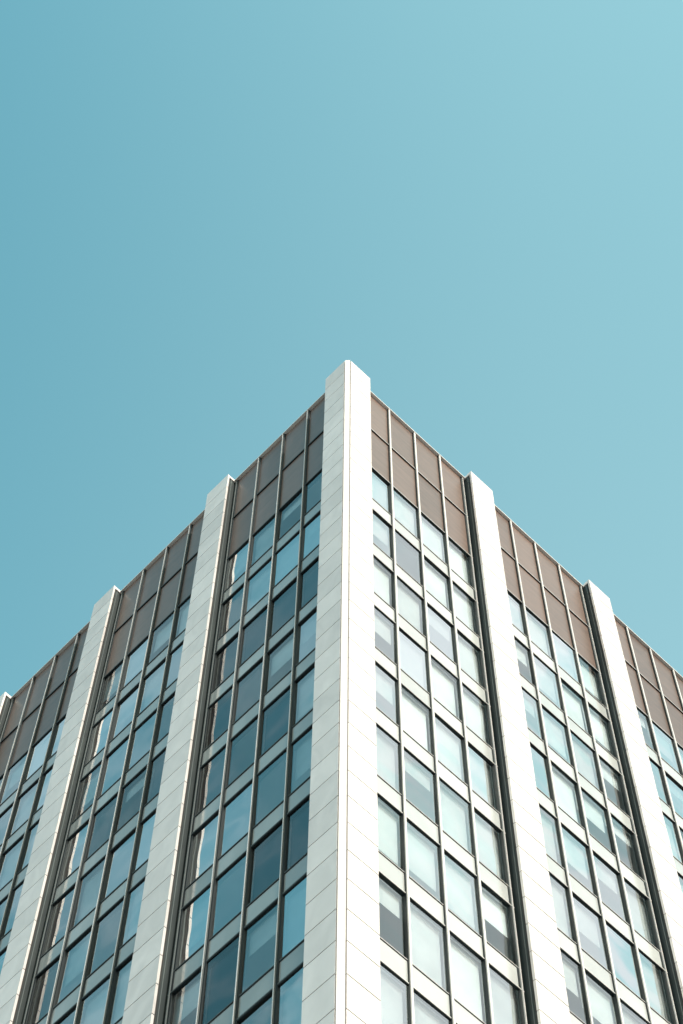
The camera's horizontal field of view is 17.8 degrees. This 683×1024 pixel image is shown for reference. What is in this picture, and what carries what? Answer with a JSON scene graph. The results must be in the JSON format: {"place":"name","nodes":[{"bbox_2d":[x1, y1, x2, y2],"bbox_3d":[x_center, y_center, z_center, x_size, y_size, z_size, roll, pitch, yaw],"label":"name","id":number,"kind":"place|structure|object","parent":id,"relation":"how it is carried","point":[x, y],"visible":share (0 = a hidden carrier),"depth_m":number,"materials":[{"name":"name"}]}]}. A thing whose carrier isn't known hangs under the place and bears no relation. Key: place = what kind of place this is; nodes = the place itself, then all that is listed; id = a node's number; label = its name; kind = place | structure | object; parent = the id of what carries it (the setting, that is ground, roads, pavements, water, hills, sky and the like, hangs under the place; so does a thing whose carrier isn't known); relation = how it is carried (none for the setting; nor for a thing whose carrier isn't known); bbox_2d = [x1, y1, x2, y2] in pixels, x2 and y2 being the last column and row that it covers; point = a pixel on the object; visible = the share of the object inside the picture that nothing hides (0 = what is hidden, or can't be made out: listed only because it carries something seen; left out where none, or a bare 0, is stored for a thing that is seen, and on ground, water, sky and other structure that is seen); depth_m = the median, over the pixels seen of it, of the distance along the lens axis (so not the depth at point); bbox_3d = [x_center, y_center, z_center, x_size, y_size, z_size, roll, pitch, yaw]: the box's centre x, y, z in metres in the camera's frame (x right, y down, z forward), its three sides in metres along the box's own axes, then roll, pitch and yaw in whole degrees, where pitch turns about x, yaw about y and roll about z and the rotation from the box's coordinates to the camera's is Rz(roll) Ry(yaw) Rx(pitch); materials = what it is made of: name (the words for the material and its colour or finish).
{"place":"outdoors","nodes":[
{"label":"outdoors","id":0,"kind":"place"},
{"bbox_2d":[0,0,682,696],"label":"sky","id":1,"kind":"structure","parent":0,"point":[209,209],"materials":[{"name":"blue"}]},
{"label":"ground","id":2,"kind":"structure","parent":0,"visible":0},
{"bbox_2d":[0,361,682,1023],"bbox_3d":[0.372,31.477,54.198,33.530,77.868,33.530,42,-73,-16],"label":"stone piers","id":3,"kind":"structure","parent":2,"relation":"on","point":[362,951],"depth_m":61.81,"materials":[{"name":"white stone"}]},
{"bbox_2d":[0,470,682,1023],"bbox_3d":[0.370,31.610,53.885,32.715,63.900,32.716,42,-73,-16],"label":"window panes","id":4,"kind":"object","parent":3,"relation":"attached to","point":[236,808],"visible":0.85,"depth_m":65.58,"materials":[{"name":"blue glass"}]},
{"bbox_2d":[0,497,682,1023],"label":"window blinds","id":5,"kind":"object","parent":4,"relation":"attached to","point":[426,941],"depth_m":58.13,"materials":[{"name":"white fabric"}]},
{"bbox_2d":[0,395,682,783],"bbox_3d":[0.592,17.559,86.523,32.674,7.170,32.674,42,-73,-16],"label":"brown parapet panels","id":6,"kind":"object","parent":3,"relation":"attached to","point":[404,483],"visible":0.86,"depth_m":79.83,"materials":[{"name":"brown metal"}]},
{"bbox_2d":[372,499,682,1023],"bbox_3d":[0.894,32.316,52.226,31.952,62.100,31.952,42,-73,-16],"label":"spandrel panels","id":7,"kind":"object","parent":3,"relation":"attached to","point":[390,957],"visible":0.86,"depth_m":60.49,"materials":[{"name":"white metal"}]},
{"bbox_2d":[0,409,682,1023],"bbox_3d":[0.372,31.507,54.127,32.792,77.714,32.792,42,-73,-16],"label":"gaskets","id":8,"kind":"object","parent":2,"relation":"on","point":[286,851],"visible":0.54,"depth_m":63.16,"materials":[{"name":"black rubber"}]},
{"bbox_2d":[0,477,682,1023],"bbox_3d":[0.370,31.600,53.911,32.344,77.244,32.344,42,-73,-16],"label":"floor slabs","id":9,"kind":"structure","parent":2,"relation":"on","point":[230,885],"depth_m":60.79,"materials":[{"name":"grey concrete"}]},
{"bbox_2d":[46,564,318,1023],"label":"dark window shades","id":10,"kind":"object","parent":9,"relation":"on","point":[224,968],"depth_m":61.22,"materials":[{"name":"grey fabric"}]},
{"bbox_2d":[0,476,682,1023],"bbox_3d":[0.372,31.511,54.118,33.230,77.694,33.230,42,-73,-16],"label":"pier side channels","id":11,"kind":"object","parent":2,"relation":"on","point":[160,1018],"visible":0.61,"depth_m":65.33,"materials":[{"name":"grey metal"}]},
{"bbox_2d":[0,391,682,1023],"bbox_3d":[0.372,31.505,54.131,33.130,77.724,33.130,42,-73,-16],"label":"grey metal frames","id":12,"kind":"structure","parent":2,"relation":"on","point":[196,781],"depth_m":64.66,"materials":[{"name":"grey metal"}]},
{"bbox_2d":[0,501,320,1023],"bbox_3d":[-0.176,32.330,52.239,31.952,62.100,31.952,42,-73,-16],"label":"grey spandrel panels","id":13,"kind":"object","parent":12,"relation":"attached to","point":[263,986],"visible":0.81,"depth_m":61.14,"materials":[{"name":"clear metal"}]},
{"bbox_2d":[0,475,682,1023],"bbox_3d":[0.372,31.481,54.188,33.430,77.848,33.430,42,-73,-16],"label":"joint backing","id":14,"kind":"object","parent":2,"relation":"on","point":[190,765],"visible":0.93,"depth_m":65.39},
{"bbox_2d":[336,360,349,1023],"bbox_3d":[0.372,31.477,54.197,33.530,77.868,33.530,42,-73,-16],"label":"corner trim","id":15,"kind":"structure","parent":2,"relation":"on","point":[340,965],"depth_m":54.37,"materials":[{"name":"white metal"}]}
]}

